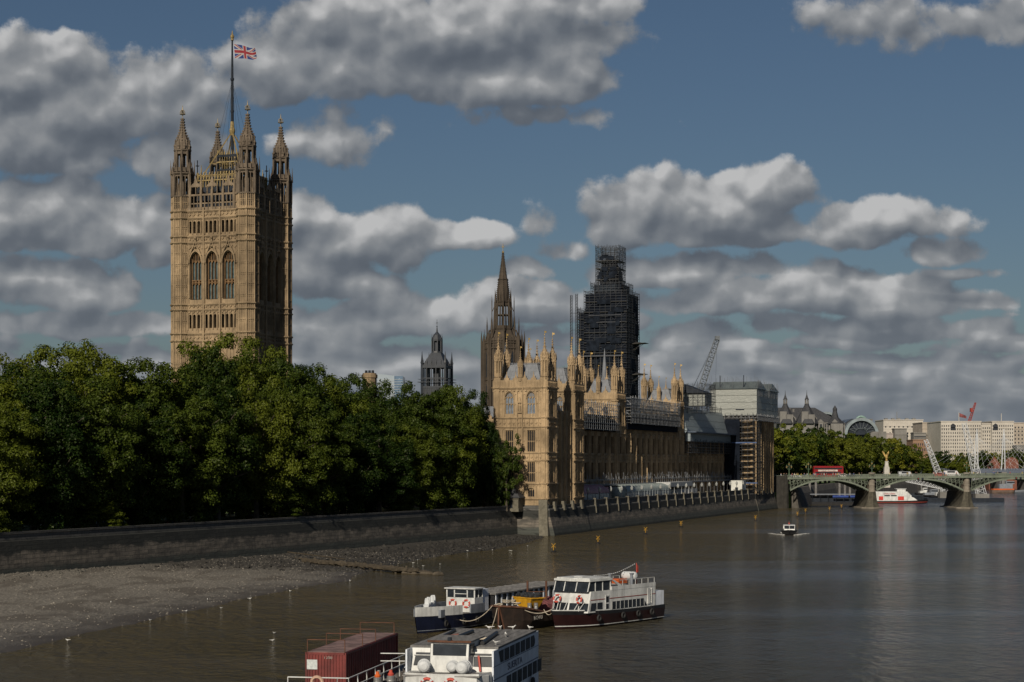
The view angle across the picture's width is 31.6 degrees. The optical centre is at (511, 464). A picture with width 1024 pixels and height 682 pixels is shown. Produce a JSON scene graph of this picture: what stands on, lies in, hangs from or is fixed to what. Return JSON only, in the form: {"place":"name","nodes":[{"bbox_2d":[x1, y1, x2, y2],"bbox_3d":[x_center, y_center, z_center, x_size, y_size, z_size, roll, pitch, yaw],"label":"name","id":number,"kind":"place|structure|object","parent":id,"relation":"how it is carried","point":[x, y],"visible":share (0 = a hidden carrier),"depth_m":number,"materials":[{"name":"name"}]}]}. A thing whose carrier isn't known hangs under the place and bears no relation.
{"place":"outdoors","nodes":[
{"label":"outdoors","id":0,"kind":"place"},
{"bbox_2d":[170,31,292,381],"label":"square gothic tower","id":1,"kind":"structure","parent":0,"point":[231,243],"depth_m":443.79,"materials":[{"name":"beige stone"}]},
{"bbox_2d":[192,254,201,299],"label":"window","id":2,"kind":"structure","parent":1,"relation":"in","point":[196,261],"depth_m":444.47,"materials":[{"name":"grey glass"}]},
{"bbox_2d":[208,253,217,298],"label":"window","id":3,"kind":"structure","parent":1,"relation":"in","point":[212,260],"depth_m":442.95,"materials":[{"name":"grey glass"}]},
{"bbox_2d":[225,252,234,297],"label":"window","id":4,"kind":"structure","parent":1,"relation":"in","point":[229,260],"depth_m":441.44,"materials":[{"name":"grey glass"}]},
{"bbox_2d":[234,44,256,59],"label":"national flag","id":5,"kind":"object","parent":1,"relation":"attached to","point":[242,51],"visible":1,"depth_m":451.40,"materials":[{"name":"fabric"}]},
{"bbox_2d":[0,534,542,652],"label":"foreshore","id":6,"kind":"structure","parent":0,"point":[143,603],"depth_m":229.75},
{"bbox_2d":[0,566,149,580],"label":"wall foot rubble","id":7,"kind":"object","parent":6,"relation":"on","point":[76,570],"depth_m":258.11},
{"bbox_2d":[0,550,442,651],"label":"shingle stones","id":8,"kind":"object","parent":6,"relation":"on","point":[177,587],"visible":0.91,"depth_m":241.62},
{"bbox_2d":[0,506,517,573],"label":"river wall","id":9,"kind":"structure","parent":6,"relation":"on","point":[51,550],"depth_m":303.24,"materials":[{"name":"stone"}]},
{"bbox_2d":[140,535,542,572],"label":"foreshore rocks","id":10,"kind":"object","parent":6,"relation":"on","point":[430,544],"visible":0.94,"depth_m":324.21,"materials":[{"name":"stone"}]},
{"bbox_2d":[302,557,443,574],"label":"timber jetty","id":11,"kind":"object","parent":6,"relation":"on","point":[405,570],"visible":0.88,"depth_m":275.75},
{"bbox_2d":[5,479,879,531],"bbox_3d":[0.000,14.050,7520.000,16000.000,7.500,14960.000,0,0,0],"label":"park ground","id":12,"kind":"structure","parent":0,"point":[231,517],"depth_m":356.81,"materials":[{"name":"green plant"}]},
{"bbox_2d":[0,362,22,392],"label":"plane tree","id":13,"kind":"object","parent":12,"relation":"on","point":[11,369],"visible":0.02,"depth_m":291.25,"materials":[{"name":"green plant"}]},
{"bbox_2d":[0,380,38,524],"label":"plane tree","id":14,"kind":"object","parent":12,"relation":"on","point":[5,387],"visible":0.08,"depth_m":271.41,"materials":[{"name":"green plant"}]},
{"bbox_2d":[0,397,45,531],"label":"plane tree","id":15,"kind":"object","parent":12,"relation":"on","point":[12,475],"visible":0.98,"depth_m":255.80,"materials":[{"name":"green plant"}]},
{"bbox_2d":[0,344,89,523],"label":"plane tree","id":16,"kind":"object","parent":12,"relation":"on","point":[42,351],"visible":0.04,"depth_m":301.92,"materials":[{"name":"green plant"}]},
{"bbox_2d":[0,379,103,529],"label":"plane tree","id":17,"kind":"object","parent":12,"relation":"on","point":[60,428],"visible":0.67,"depth_m":264.95,"materials":[{"name":"green plant"}]},
{"bbox_2d":[0,363,104,530],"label":"plane tree","id":18,"kind":"object","parent":12,"relation":"on","point":[34,377],"visible":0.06,"depth_m":281.05,"materials":[{"name":"green plant"}]},
{"bbox_2d":[57,338,121,397],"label":"plane tree","id":19,"kind":"object","parent":12,"relation":"on","point":[90,369],"visible":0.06,"depth_m":313.65,"materials":[{"name":"green plant"}]},
{"bbox_2d":[38,374,150,528],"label":"plane tree","id":20,"kind":"object","parent":12,"relation":"on","point":[100,484],"visible":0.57,"depth_m":274.13,"materials":[{"name":"green plant"}]},
{"bbox_2d":[49,346,149,526],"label":"plane tree","id":21,"kind":"object","parent":12,"relation":"on","point":[115,398],"visible":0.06,"depth_m":293.40,"materials":[{"name":"green plant"}]},
{"bbox_2d":[83,498,129,526],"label":"garden bush","id":22,"kind":"object","parent":12,"relation":"on","point":[111,520],"visible":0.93,"depth_m":274.98,"materials":[{"name":"green plant"}]},
{"bbox_2d":[94,356,182,524],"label":"plane tree","id":23,"kind":"object","parent":12,"relation":"on","point":[153,390],"visible":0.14,"depth_m":302.53,"materials":[{"name":"green plant"}]},
{"bbox_2d":[98,399,190,524],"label":"plane tree","id":24,"kind":"object","parent":12,"relation":"on","point":[146,500],"visible":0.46,"depth_m":288.88,"materials":[{"name":"green plant"}]},
{"bbox_2d":[135,367,232,522],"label":"plane tree","id":25,"kind":"object","parent":12,"relation":"on","point":[179,397],"visible":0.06,"depth_m":313.74,"materials":[{"name":"green plant"}]},
{"bbox_2d":[143,396,240,523],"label":"plane tree","id":26,"kind":"object","parent":12,"relation":"on","point":[197,478],"visible":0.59,"depth_m":300.22,"materials":[{"name":"green plant"}]},
{"bbox_2d":[164,346,250,520],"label":"plane tree","id":27,"kind":"object","parent":12,"relation":"on","point":[205,370],"visible":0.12,"depth_m":326.95,"materials":[{"name":"green plant"}]},
{"bbox_2d":[172,376,263,521],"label":"plane tree","id":28,"kind":"object","parent":12,"relation":"on","point":[228,410],"visible":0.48,"depth_m":307.78,"materials":[{"name":"green plant"}]},
{"bbox_2d":[176,332,262,516],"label":"plane tree","id":29,"kind":"object","parent":12,"relation":"on","point":[223,343],"visible":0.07,"depth_m":352.99,"materials":[{"name":"green plant"}]},
{"bbox_2d":[223,347,294,518],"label":"plane tree","id":30,"kind":"object","parent":12,"relation":"on","point":[247,359],"visible":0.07,"depth_m":340.32,"materials":[{"name":"green plant"}]},
{"bbox_2d":[223,375,301,519],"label":"plane tree","id":31,"kind":"object","parent":12,"relation":"on","point":[276,438],"visible":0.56,"depth_m":321.85,"materials":[{"name":"green plant"}]},
{"bbox_2d":[241,345,291,514],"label":"plane tree","id":32,"kind":"object","parent":12,"relation":"on","point":[270,355],"visible":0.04,"depth_m":368.97,"materials":[{"name":"green plant"}]},
{"bbox_2d":[258,481,303,517],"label":"garden bush","id":33,"kind":"object","parent":12,"relation":"on","point":[284,501],"visible":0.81,"depth_m":322.74,"materials":[{"name":"green plant"}]},
{"bbox_2d":[245,356,336,516],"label":"plane tree","id":34,"kind":"object","parent":12,"relation":"on","point":[303,385],"visible":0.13,"depth_m":350.54,"materials":[{"name":"green plant"}]},
{"bbox_2d":[255,390,336,517],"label":"plane tree","id":35,"kind":"object","parent":12,"relation":"on","point":[317,452],"visible":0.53,"depth_m":331.41,"materials":[{"name":"green plant"}]},
{"bbox_2d":[293,404,365,515],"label":"plane tree","id":36,"kind":"object","parent":12,"relation":"on","point":[337,469],"visible":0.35,"depth_m":342.60,"materials":[{"name":"green plant"}]},
{"bbox_2d":[289,375,370,514],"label":"plane tree","id":37,"kind":"object","parent":12,"relation":"on","point":[340,405],"visible":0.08,"depth_m":363.15,"materials":[{"name":"green plant"}]},
{"bbox_2d":[325,382,388,513],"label":"plane tree","id":38,"kind":"object","parent":12,"relation":"on","point":[347,394],"visible":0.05,"depth_m":373.15,"materials":[{"name":"green plant"}]},
{"bbox_2d":[326,372,390,509],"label":"plane tree","id":39,"kind":"object","parent":12,"relation":"on","point":[376,398],"visible":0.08,"depth_m":405.87,"materials":[{"name":"green plant"}]},
{"bbox_2d":[323,413,395,513],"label":"plane tree","id":40,"kind":"object","parent":12,"relation":"on","point":[359,473],"visible":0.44,"depth_m":352.85,"materials":[{"name":"green plant"}]},
{"bbox_2d":[344,385,411,512],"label":"plane tree","id":41,"kind":"object","parent":12,"relation":"on","point":[377,420],"visible":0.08,"depth_m":383.34,"materials":[{"name":"green plant"}]},
{"bbox_2d":[345,423,420,512],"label":"plane tree","id":42,"kind":"object","parent":12,"relation":"on","point":[391,484],"visible":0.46,"depth_m":365.76,"materials":[{"name":"green plant"}]},
{"bbox_2d":[377,374,404,403],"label":"glass tower block","id":43,"kind":"structure","parent":12,"relation":"on","point":[396,384],"depth_m":1497.00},
{"bbox_2d":[375,422,445,511],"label":"plane tree","id":44,"kind":"object","parent":12,"relation":"on","point":[425,463],"visible":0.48,"depth_m":376.23,"materials":[{"name":"green plant"}]},
{"bbox_2d":[379,380,471,509],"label":"plane tree","id":45,"kind":"object","parent":12,"relation":"on","point":[418,414],"visible":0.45,"depth_m":383.79,"materials":[{"name":"green plant"}]},
{"bbox_2d":[408,423,478,509],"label":"plane tree","id":46,"kind":"object","parent":12,"relation":"on","point":[467,443],"visible":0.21,"depth_m":386.74,"materials":[{"name":"green plant"}]},
{"bbox_2d":[410,384,478,508],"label":"plane tree","id":47,"kind":"object","parent":12,"relation":"on","point":[463,468],"visible":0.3,"depth_m":389.77,"materials":[{"name":"green plant"}]},
{"bbox_2d":[447,384,489,508],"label":"plane tree","id":48,"kind":"object","parent":12,"relation":"on","point":[475,419],"visible":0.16,"depth_m":404.68,"materials":[{"name":"green plant"}]},
{"bbox_2d":[452,388,492,507],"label":"plane tree","id":49,"kind":"object","parent":12,"relation":"on","point":[488,438],"visible":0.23,"depth_m":409.54,"materials":[{"name":"green plant"}]},
{"bbox_2d":[468,402,499,506],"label":"plane tree","id":50,"kind":"object","parent":12,"relation":"on","point":[482,489],"visible":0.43,"depth_m":410.80,"materials":[{"name":"green plant"}]},
{"bbox_2d":[482,421,508,505],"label":"plane tree","id":51,"kind":"object","parent":12,"relation":"on","point":[492,453],"visible":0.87,"depth_m":410.39,"materials":[{"name":"green plant"}]},
{"bbox_2d":[492,433,524,510],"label":"plane tree","id":52,"kind":"object","parent":12,"relation":"on","point":[511,464],"visible":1,"depth_m":409.56,"materials":[{"name":"green plant"}]},
{"bbox_2d":[501,487,524,511],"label":"garden lodge","id":53,"kind":"structure","parent":12,"relation":"on","point":[516,501],"depth_m":411.95,"materials":[{"name":"stone"}]},
{"bbox_2d":[391,330,773,507],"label":"gothic palace","id":54,"kind":"structure","parent":12,"relation":"on","point":[538,406],"depth_m":437.80,"materials":[{"name":"beige stone"}]},
{"bbox_2d":[419,326,454,405],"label":"lantern tower","id":55,"kind":"structure","parent":54,"relation":"on","point":[436,361],"depth_m":618.03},
{"bbox_2d":[481,251,524,405],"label":"gothic spire","id":56,"kind":"structure","parent":54,"relation":"on","point":[489,343],"depth_m":597.56,"materials":[{"name":"stone"}]},
{"bbox_2d":[584,399,618,431],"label":"roof scaffold","id":57,"kind":"object","parent":54,"relation":"on","point":[597,424],"visible":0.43,"depth_m":483.35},
{"bbox_2d":[625,395,680,432],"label":"roof scaffold","id":58,"kind":"object","parent":54,"relation":"on","point":[648,422],"visible":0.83,"depth_m":535.51,"materials":[{"name":"metal"}]},
{"bbox_2d":[684,403,735,453],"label":"sheeted roof","id":59,"kind":"structure","parent":54,"relation":"on","point":[706,426],"depth_m":600.34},
{"bbox_2d":[683,381,715,413],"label":"sheeted box","id":60,"kind":"object","parent":59,"relation":"on","point":[697,397],"visible":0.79,"depth_m":582.27,"materials":[{"name":"metal"}]},
{"bbox_2d":[724,413,761,491],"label":"facade scaffold","id":61,"kind":"object","parent":54,"relation":"attached to","point":[732,464],"visible":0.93,"depth_m":630.49,"materials":[{"name":"metal"}]},
{"bbox_2d":[708,375,778,422],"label":"sheeted enclosure","id":62,"kind":"object","parent":54,"relation":"on","point":[743,398],"visible":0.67,"depth_m":632.55,"materials":[{"name":"metal"}]},
{"bbox_2d":[570,244,648,411],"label":"scaffolded clock tower","id":63,"kind":"structure","parent":12,"relation":"on","point":[608,317],"depth_m":746.34,"materials":[{"name":"metal"}]},
{"bbox_2d":[516,488,777,535],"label":"terrace wall","id":64,"kind":"structure","parent":12,"relation":"on","point":[543,518],"depth_m":479.06,"materials":[{"name":"stone"}]},
{"bbox_2d":[653,481,696,493],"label":"white awning","id":65,"kind":"object","parent":12,"relation":"on","point":[681,484],"visible":0.54,"depth_m":551.27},
{"bbox_2d":[693,336,719,407],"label":"crane","id":66,"kind":"object","parent":12,"relation":"on","point":[711,352],"visible":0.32,"depth_m":639.30,"materials":[{"name":"metal"}]},
{"bbox_2d":[774,431,790,472],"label":"embankment tree","id":67,"kind":"object","parent":12,"relation":"on","point":[778,435],"visible":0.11,"depth_m":711.49,"materials":[{"name":"green plant"}]},
{"bbox_2d":[774,428,795,475],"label":"embankment tree","id":68,"kind":"object","parent":12,"relation":"on","point":[784,442],"visible":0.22,"depth_m":725.12,"materials":[{"name":"green plant"}]},
{"bbox_2d":[776,429,803,473],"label":"embankment tree","id":69,"kind":"object","parent":12,"relation":"on","point":[794,468],"visible":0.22,"depth_m":744.27,"materials":[{"name":"green plant"}]},
{"bbox_2d":[774,432,809,481],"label":"embankment tree","id":70,"kind":"object","parent":12,"relation":"on","point":[805,460],"visible":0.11,"depth_m":765.36,"materials":[{"name":"green plant"}]},
{"bbox_2d":[774,393,844,480],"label":"turreted mansion","id":71,"kind":"structure","parent":12,"relation":"on","point":[808,416],"depth_m":1086.81,"materials":[{"name":"grey stone"}]},
{"bbox_2d":[818,439,836,483],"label":"embankment tree","id":72,"kind":"object","parent":12,"relation":"on","point":[829,454],"visible":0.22,"depth_m":869.18,"materials":[{"name":"green plant"}]},
{"bbox_2d":[819,438,850,482],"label":"embankment tree","id":73,"kind":"object","parent":12,"relation":"on","point":[838,456],"visible":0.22,"depth_m":889.93,"materials":[{"name":"green plant"}]},
{"bbox_2d":[832,439,855,482],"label":"embankment tree","id":74,"kind":"object","parent":12,"relation":"on","point":[846,459],"visible":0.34,"depth_m":905.92,"materials":[{"name":"green plant"}]},
{"bbox_2d":[833,437,864,479],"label":"embankment tree","id":75,"kind":"object","parent":12,"relation":"on","point":[856,457],"visible":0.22,"depth_m":927.02,"materials":[{"name":"green plant"}]},
{"bbox_2d":[824,412,885,475],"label":"arched station building","id":76,"kind":"structure","parent":12,"relation":"on","point":[862,426],"depth_m":1246.50,"materials":[{"name":"grey stone"}]},
{"bbox_2d":[849,439,874,480],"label":"embankment tree","id":77,"kind":"object","parent":12,"relation":"on","point":[864,462],"visible":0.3,"depth_m":942.50,"materials":[{"name":"green plant"}]},
{"bbox_2d":[848,438,877,473],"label":"embankment tree","id":78,"kind":"object","parent":12,"relation":"on","point":[870,445],"visible":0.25,"depth_m":959.74,"materials":[{"name":"green plant"}]},
{"bbox_2d":[858,435,883,479],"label":"embankment tree","id":79,"kind":"object","parent":12,"relation":"on","point":[876,460],"visible":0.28,"depth_m":979.05,"materials":[{"name":"green plant"}]},
{"bbox_2d":[872,437,893,480],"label":"embankment tree","id":80,"kind":"object","parent":12,"relation":"on","point":[885,450],"visible":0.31,"depth_m":998.62,"materials":[{"name":"green plant"}]},
{"bbox_2d":[789,478,983,507],"bbox_3d":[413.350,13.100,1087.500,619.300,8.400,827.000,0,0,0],"label":"embankment wall","id":81,"kind":"structure","parent":12,"relation":"on","point":[800,496],"depth_m":814.39,"materials":[{"name":"stone"}]},
{"bbox_2d":[883,438,906,473],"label":"embankment tree","id":82,"kind":"object","parent":12,"relation":"on","point":[902,466],"visible":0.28,"depth_m":1034.25,"materials":[{"name":"green plant"}]},
{"bbox_2d":[875,418,922,471],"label":"pale block","id":83,"kind":"structure","parent":12,"relation":"on","point":[897,428],"depth_m":1300.00,"materials":[{"name":"stone"}]},
{"bbox_2d":[898,444,921,471],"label":"embankment tree","id":84,"kind":"object","parent":12,"relation":"on","point":[910,454],"visible":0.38,"depth_m":1070.29,"materials":[{"name":"green plant"}]},
{"bbox_2d":[906,422,927,460],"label":"brick offices","id":85,"kind":"structure","parent":12,"relation":"on","point":[918,435],"depth_m":1239.00,"materials":[{"name":"beige stone"}]},
{"bbox_2d":[944,458,974,479],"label":"distant tree","id":86,"kind":"object","parent":12,"relation":"on","point":[956,466],"visible":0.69,"depth_m":1116.68,"materials":[{"name":"green plant"}]},
{"bbox_2d":[927,413,1013,478],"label":"riverside offices","id":87,"kind":"structure","parent":12,"relation":"on","point":[943,436],"depth_m":1200.00,"materials":[{"name":"stone"}]},
{"bbox_2d":[1014,423,1023,444],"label":"cream offices","id":88,"kind":"structure","parent":12,"relation":"on","point":[1018,433],"depth_m":1260.00,"materials":[{"name":"stone"}]},
{"bbox_2d":[0,489,1023,681],"bbox_3d":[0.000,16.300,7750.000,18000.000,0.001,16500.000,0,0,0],"label":"river water","id":89,"kind":"structure","parent":0,"point":[913,592],"depth_m":200.36,"materials":[{"name":"liquid"}]},
{"bbox_2d":[287,654,405,681],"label":"work pontoon","id":90,"kind":"object","parent":89,"relation":"on","point":[398,671],"visible":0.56,"depth_m":114.86,"materials":[{"name":"white paint"}]},
{"bbox_2d":[305,622,397,681],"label":"shipping container","id":91,"kind":"object","parent":90,"relation":"on","point":[353,655],"visible":0.99,"depth_m":115.73,"materials":[{"name":"metal"}]},
{"bbox_2d":[381,628,541,681],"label":"passenger boat","id":92,"kind":"object","parent":89,"relation":"on","point":[466,655],"visible":1,"depth_m":107.27,"materials":[{"name":"white paint"}]},
{"bbox_2d":[414,581,554,633],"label":"workboat","id":93,"kind":"object","parent":89,"relation":"on","point":[458,605],"visible":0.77,"depth_m":182.30,"materials":[{"name":"grey paint"}]},
{"bbox_2d":[490,581,553,629],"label":"rusty barge","id":94,"kind":"object","parent":89,"relation":"on","point":[519,617],"visible":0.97,"depth_m":177.35},
{"bbox_2d":[512,591,544,607],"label":"waste skip","id":95,"kind":"object","parent":94,"relation":"on","point":[524,598],"visible":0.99,"depth_m":179.64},
{"bbox_2d":[551,563,664,628],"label":"river cruiser","id":96,"kind":"object","parent":89,"relation":"on","point":[581,601],"visible":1,"depth_m":182.21,"materials":[{"name":"black paint"}]},
{"bbox_2d":[590,598,646,611],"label":"side windows","id":97,"kind":"structure","parent":96,"relation":"in","point":[615,604],"depth_m":184.16,"materials":[{"name":"grey glass"}]},
{"bbox_2d":[774,472,1023,508],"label":"arched bridge","id":98,"kind":"structure","parent":89,"relation":"in","point":[958,495],"depth_m":667.95,"materials":[{"name":"metal"}]},
{"bbox_2d":[813,466,843,476],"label":"double decker bus","id":99,"kind":"object","parent":98,"relation":"on","point":[828,470],"visible":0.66,"depth_m":675.75,"materials":[{"name":"red metal"}]},
{"bbox_2d":[876,488,927,502],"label":"sightseeing boat","id":100,"kind":"object","parent":89,"relation":"on","point":[900,495],"visible":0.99,"depth_m":755.42,"materials":[{"name":"white paint"}]},
{"bbox_2d":[923,439,947,501],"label":"barge","id":101,"kind":"object","parent":89,"relation":"on","point":[941,496],"visible":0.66,"depth_m":788.92,"materials":[{"name":"white metal"}]},
{"bbox_2d":[912,429,1023,490],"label":"cable stayed footbridge","id":102,"kind":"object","parent":89,"relation":"in","point":[1020,485],"visible":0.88,"depth_m":1120.00,"materials":[{"name":"white metal"}]},
{"bbox_2d":[962,422,1003,501],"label":"lattice boom","id":103,"kind":"object","parent":89,"relation":"in","point":[984,497],"visible":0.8,"depth_m":788.47,"materials":[{"name":"white metal"}]},
{"bbox_2d":[0,0,1023,422],"label":"sky","id":104,"kind":"structure","parent":0,"point":[831,192],"materials":[{"name":"blue"}]},
{"bbox_2d":[809,479,854,504],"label":"landing pier","id":105,"kind":"structure","parent":0,"point":[839,498],"depth_m":735.00,"materials":[{"name":"black paint"}]},
{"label":"terrace paving","id":106,"kind":"structure","parent":0,"visible":0},
{"bbox_2d":[584,484,609,499],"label":"terrace marquee","id":107,"kind":"object","parent":106,"relation":"on","point":[593,492],"visible":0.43,"depth_m":460.15,"materials":[{"name":"blue fabric"}]},
{"bbox_2d":[585,471,731,497],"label":"terrace scaffold","id":108,"kind":"object","parent":106,"relation":"on","point":[657,477],"visible":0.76,"depth_m":536.66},
{"bbox_2d":[608,483,670,497],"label":"terrace marquee","id":109,"kind":"object","parent":108,"relation":"on","point":[616,492],"visible":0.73,"depth_m":499.14,"materials":[{"name":"fabric"}]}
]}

